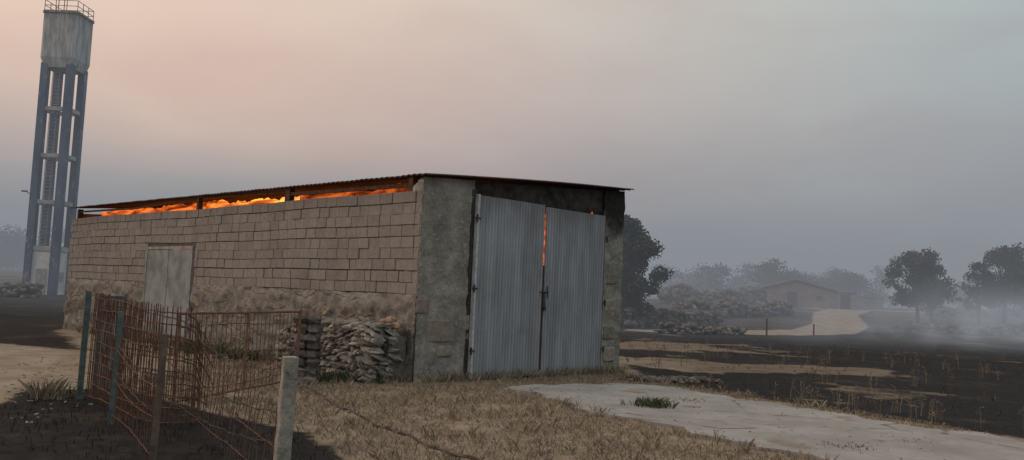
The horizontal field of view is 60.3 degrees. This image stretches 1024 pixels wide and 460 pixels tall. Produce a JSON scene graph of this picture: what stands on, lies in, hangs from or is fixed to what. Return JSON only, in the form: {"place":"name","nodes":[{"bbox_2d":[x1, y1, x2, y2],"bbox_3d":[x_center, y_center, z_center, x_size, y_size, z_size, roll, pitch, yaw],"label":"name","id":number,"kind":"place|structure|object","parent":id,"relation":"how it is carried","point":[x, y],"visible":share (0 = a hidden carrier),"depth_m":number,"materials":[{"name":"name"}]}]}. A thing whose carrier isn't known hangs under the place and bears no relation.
{"place":"outdoors","nodes":[
{"label":"outdoors","id":0,"kind":"place"},
{"bbox_2d":[0,267,1023,459],"bbox_3d":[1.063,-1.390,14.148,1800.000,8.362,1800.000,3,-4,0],"label":"ground","id":1,"kind":"structure","parent":0,"point":[32,331],"depth_m":16.99,"materials":[{"name":"brown soil"}]},
{"bbox_2d":[0,281,44,297],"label":"dry stone wall","id":2,"kind":"structure","parent":1,"relation":"on","point":[23,290],"depth_m":55.65,"materials":[{"name":"grey stone"}]},
{"bbox_2d":[17,376,75,400],"bbox_3d":[-6.087,2.066,11.590,0.596,0.310,0.626,3,-4,0],"label":"dry weed","id":3,"kind":"object","parent":1,"relation":"on","point":[48,389],"visible":0.98,"depth_m":11.48,"materials":[{"name":"beige plant"}]},
{"bbox_2d":[21,0,94,295],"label":"water tower","id":4,"kind":"structure","parent":1,"relation":"on","point":[66,42],"depth_m":61.82,"materials":[{"name":"blue paint"}]},
{"bbox_2d":[35,268,63,294],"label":"pump room door","id":5,"kind":"structure","parent":4,"relation":"in","point":[41,274],"depth_m":60.83,"materials":[{"name":"grey metal"}]},
{"bbox_2d":[76,291,91,398],"bbox_3d":[-5.683,1.649,11.683,0.089,1.670,0.075,5,-5,-28],"label":"teal steel post","id":6,"kind":"object","parent":1,"relation":"on","point":[84,342],"visible":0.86,"depth_m":11.66,"materials":[{"name":"metal"}]},
{"bbox_2d":[92,293,127,396],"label":"fence","id":7,"kind":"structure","parent":1,"relation":"on","point":[124,297],"depth_m":11.88,"materials":[{"name":"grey metal"}]},
{"bbox_2d":[108,311,123,424],"bbox_3d":[-4.406,1.653,9.783,0.083,1.490,0.058,4,-5,-20],"label":"teal steel post","id":8,"kind":"object","parent":1,"relation":"on","point":[116,354],"visible":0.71,"depth_m":9.77,"materials":[{"name":"teal metal"}]},
{"bbox_2d":[115,370,153,412],"bbox_3d":[-3.744,1.577,8.714,0.040,0.195,2.530,5,-5,-32],"label":"barbed wire","id":9,"kind":"object","parent":8,"relation":"attached to","point":[128,389],"visible":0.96,"depth_m":8.79,"materials":[{"name":"metal"}]},
{"bbox_2d":[117,342,156,381],"bbox_3d":[-3.731,1.292,8.735,0.040,0.222,2.530,5,-5,-32],"label":"barbed wire","id":10,"kind":"object","parent":8,"relation":"attached to","point":[132,361],"visible":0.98,"depth_m":8.80,"materials":[{"name":"metal"}]},
{"bbox_2d":[149,334,168,459],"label":"rusty iron post","id":11,"kind":"object","parent":1,"relation":"on","point":[158,400],"visible":1,"depth_m":7.63,"materials":[{"name":"metal"}]},
{"bbox_2d":[0,386,336,459],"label":"burnt stubble","id":12,"kind":"object","parent":1,"relation":"on","point":[54,421],"visible":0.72,"depth_m":9.26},
{"bbox_2d":[86,293,276,459],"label":"rusty fence","id":13,"kind":"object","parent":1,"relation":"on","point":[111,337],"visible":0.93,"depth_m":10.04,"materials":[{"name":"metal"}]},
{"bbox_2d":[141,338,231,355],"bbox_3d":[-7.237,2.615,19.876,1.915,0.366,2.465,3,-4,0],"label":"green weed","id":14,"kind":"object","parent":1,"relation":"on","point":[186,352],"visible":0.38,"depth_m":19.82,"materials":[{"name":"green plant"}]},
{"bbox_2d":[171,309,301,405],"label":"rusty gate","id":15,"kind":"structure","parent":1,"relation":"on","point":[246,338],"depth_m":12.76,"materials":[{"name":"metal"}]},
{"bbox_2d":[212,345,272,361],"bbox_3d":[-5.585,2.638,18.857,1.665,0.309,1.811,3,-4,0],"label":"green weed","id":16,"kind":"object","parent":1,"relation":"on","point":[240,354],"visible":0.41,"depth_m":18.57,"materials":[{"name":"green plant"}]},
{"bbox_2d":[273,356,298,459],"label":"concrete fence post","id":17,"kind":"object","parent":1,"relation":"on","point":[285,417],"visible":1,"depth_m":6.86,"materials":[{"name":"grey concrete"}]},
{"bbox_2d":[160,390,273,443],"bbox_3d":[-2.441,1.535,7.272,1.470,0.303,0.040,0,-5,31],"label":"barbed wire","id":18,"kind":"object","parent":17,"relation":"attached to","point":[188,412],"visible":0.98,"depth_m":7.26,"materials":[{"name":"metal"}]},
{"bbox_2d":[163,356,277,413],"bbox_3d":[-2.429,1.268,7.292,1.470,0.359,0.040,0,-5,31],"label":"barbed wire","id":19,"kind":"object","parent":17,"relation":"attached to","point":[198,384],"visible":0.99,"depth_m":7.29,"materials":[{"name":"metal"}]},
{"bbox_2d":[196,336,280,371],"bbox_3d":[-2.666,1.186,8.426,0.040,0.166,3.493,5,-5,-31],"label":"barbed wire","id":20,"kind":"object","parent":17,"relation":"attached to","point":[238,361],"visible":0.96,"depth_m":8.18,"materials":[{"name":"metal"}]},
{"bbox_2d":[287,372,484,459],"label":"barbed wire","id":21,"kind":"object","parent":17,"relation":"attached to","point":[453,454],"visible":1,"depth_m":4.17,"materials":[{"name":"metal"}]},
{"bbox_2d":[293,315,323,384],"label":"stone gate pier","id":22,"kind":"structure","parent":1,"relation":"on","point":[310,348],"depth_m":14.61,"materials":[{"name":"grey stone"}]},
{"bbox_2d":[318,370,349,382],"bbox_3d":[-3.137,2.527,15.280,0.663,0.210,0.892,5,-5,-26],"label":"green weed","id":23,"kind":"object","parent":1,"relation":"on","point":[326,377],"visible":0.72,"depth_m":15.14,"materials":[{"name":"green plant"}]},
{"bbox_2d":[274,316,406,382],"bbox_3d":[-3.329,2.153,16.511,3.325,1.240,0.931,-2,-6,44],"label":"stone pile","id":24,"kind":"object","parent":1,"relation":"on","point":[368,348],"visible":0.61,"depth_m":15.62,"materials":[{"name":"grey stone"}]},
{"bbox_2d":[62,173,634,382],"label":"block barn","id":25,"kind":"structure","parent":1,"relation":"on","point":[469,274],"depth_m":18.28,"materials":[{"name":"stone"}]},
{"bbox_2d":[142,249,190,336],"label":"side door panels","id":26,"kind":"structure","parent":25,"relation":"in","point":[179,259],"depth_m":22.54,"materials":[{"name":"paint"}]},
{"bbox_2d":[472,195,544,377],"bbox_3d":[-0.046,1.137,17.292,0.042,3.464,1.905,-2,-6,44],"label":"left door leaf","id":27,"kind":"structure","parent":25,"relation":"in","point":[511,232],"depth_m":17.27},
{"bbox_2d":[541,207,605,374],"bbox_3d":[1.330,1.319,18.701,0.040,3.433,1.920,-2,-6,44],"label":"right door leaf","id":28,"kind":"structure","parent":25,"relation":"in","point":[575,241],"depth_m":18.66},
{"bbox_2d":[75,325,628,383],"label":"wall foot grass","id":29,"kind":"structure","parent":1,"relation":"on","point":[492,375],"depth_m":17.99,"materials":[{"name":"brown plant"}]},
{"bbox_2d":[331,367,389,384],"bbox_3d":[-2.646,2.543,15.543,1.455,0.260,1.077,-1,-6,42],"label":"green weed","id":30,"kind":"object","parent":1,"relation":"on","point":[377,378],"visible":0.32,"depth_m":15.17,"materials":[{"name":"green plant"}]},
{"bbox_2d":[2,356,944,459],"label":"pebbles","id":31,"kind":"object","parent":1,"relation":"on","point":[374,432],"visible":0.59,"depth_m":11.85,"materials":[{"name":"stone"}]},
{"bbox_2d":[0,224,1022,308],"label":"distant trees","id":32,"kind":"object","parent":1,"relation":"on","point":[12,250],"visible":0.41,"depth_m":160.12,"materials":[{"name":"green plant"}]},
{"bbox_2d":[621,214,674,315],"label":"oak tree","id":33,"kind":"object","parent":1,"relation":"on","point":[635,286],"visible":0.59,"depth_m":56.98,"materials":[{"name":"green plant"}]},
{"bbox_2d":[620,301,723,327],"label":"dry stone wall","id":34,"kind":"structure","parent":1,"relation":"on","point":[653,318],"depth_m":58.34,"materials":[{"name":"grey stone"}]},
{"bbox_2d":[620,375,723,384],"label":"loose stones","id":35,"kind":"object","parent":1,"relation":"on","point":[680,379],"visible":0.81,"depth_m":18.08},
{"bbox_2d":[653,322,748,335],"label":"dry stone wall","id":36,"kind":"structure","parent":1,"relation":"on","point":[681,328],"depth_m":49.88,"materials":[{"name":"grey stone"}]},
{"bbox_2d":[657,283,767,304],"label":"dry stone wall","id":37,"kind":"structure","parent":1,"relation":"on","point":[670,294],"depth_m":97.88,"materials":[{"name":"grey stone"}]},
{"bbox_2d":[670,297,793,318],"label":"dry stone wall","id":38,"kind":"structure","parent":1,"relation":"on","point":[728,307],"depth_m":76.37,"materials":[{"name":"grey stone"}]},
{"bbox_2d":[493,381,987,459],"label":"slab edge grass","id":39,"kind":"structure","parent":1,"relation":"on","point":[720,437],"depth_m":11.52,"materials":[{"name":"brown plant"}]},
{"bbox_2d":[503,383,1023,459],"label":"concrete slab","id":40,"kind":"structure","parent":1,"relation":"on","point":[805,425],"depth_m":11.79,"materials":[{"name":"grey concrete"}]},
{"bbox_2d":[620,395,678,408],"bbox_3d":[2.147,2.626,13.350,0.790,0.189,0.818,6,-5,-38],"label":"green weed","id":41,"kind":"object","parent":40,"relation":"on","point":[657,403],"visible":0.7,"depth_m":13.32,"materials":[{"name":"green plant"}]},
{"bbox_2d":[656,396,704,403],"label":"dry weed","id":42,"kind":"object","parent":40,"relation":"on","point":[666,397],"visible":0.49,"depth_m":14.40,"materials":[{"name":"beige plant"}]},
{"bbox_2d":[802,439,882,453],"bbox_3d":[3.888,2.526,10.278,0.849,0.080,0.861,-1,-6,42],"label":"green weed","id":43,"kind":"object","parent":40,"relation":"on","point":[851,446],"visible":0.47,"depth_m":10.18,"materials":[{"name":"green plant"}]},
{"bbox_2d":[869,431,967,444],"bbox_3d":[4.975,2.640,11.079,1.457,0.070,1.316,0,-5,30],"label":"dry weed","id":44,"kind":"object","parent":40,"relation":"on","point":[908,439],"visible":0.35,"depth_m":11.07,"materials":[{"name":"beige plant"}]},
{"bbox_2d":[766,319,767,335],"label":"wooden field post","id":45,"kind":"object","parent":1,"relation":"on","point":[766,327],"visible":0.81,"depth_m":51.73,"materials":[{"name":"brown wood"}]},
{"bbox_2d":[759,280,858,309],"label":"brick farm shed","id":46,"kind":"structure","parent":1,"relation":"on","point":[797,293],"depth_m":111.73,"materials":[{"name":"brick"}]},
{"bbox_2d":[627,337,1023,429],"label":"dry stalks","id":47,"kind":"object","parent":1,"relation":"on","point":[830,374],"visible":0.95,"depth_m":16.65,"materials":[{"name":"brown plant"}]},
{"bbox_2d":[857,296,884,308],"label":"ruined shed","id":48,"kind":"structure","parent":1,"relation":"on","point":[875,302],"depth_m":140.14,"materials":[{"name":"stone"}]},
{"bbox_2d":[881,247,958,322],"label":"oak tree","id":49,"kind":"object","parent":1,"relation":"on","point":[922,267],"visible":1,"depth_m":79.11,"materials":[{"name":"green plant"}]},
{"bbox_2d":[901,252,946,321],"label":"oak tree","id":50,"kind":"object","parent":1,"relation":"on","point":[943,274],"visible":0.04,"depth_m":83.53,"materials":[{"name":"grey plant"}]},
{"bbox_2d":[889,319,1023,336],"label":"dry stone wall","id":51,"kind":"structure","parent":1,"relation":"on","point":[1006,329],"depth_m":65.19,"materials":[{"name":"grey stone"}]},
{"bbox_2d":[924,305,1023,319],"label":"dry stone wall","id":52,"kind":"structure","parent":1,"relation":"on","point":[960,311],"depth_m":103.18,"materials":[{"name":"grey stone"}]},
{"bbox_2d":[955,262,1007,324],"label":"oak tree","id":53,"kind":"object","parent":1,"relation":"on","point":[976,293],"visible":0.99,"depth_m":81.37,"materials":[{"name":"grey plant"}]},
{"bbox_2d":[962,242,1023,323],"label":"oak tree","id":54,"kind":"object","parent":1,"relation":"on","point":[1011,262],"visible":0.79,"depth_m":83.64,"materials":[{"name":"green plant"}]},
{"bbox_2d":[0,0,1023,298],"label":"sky","id":55,"kind":"structure","parent":0,"point":[813,136],"materials":[{"name":"grey"}]},
{"bbox_2d":[131,356,989,459],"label":"dry grass","id":56,"kind":"structure","parent":0,"point":[501,417],"depth_m":11.42,"materials":[{"name":"brown plant"}]},
{"bbox_2d":[620,333,1023,418],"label":"scorched grass","id":57,"kind":"structure","parent":0,"point":[979,350],"depth_m":25.81,"materials":[{"name":"black plant"}]},
{"bbox_2d":[645,280,1021,308],"bbox_3d":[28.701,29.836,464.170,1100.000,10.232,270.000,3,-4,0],"label":"distant hills","id":58,"kind":"structure","parent":0,"point":[884,304],"depth_m":359.10,"materials":[{"name":"grey"}]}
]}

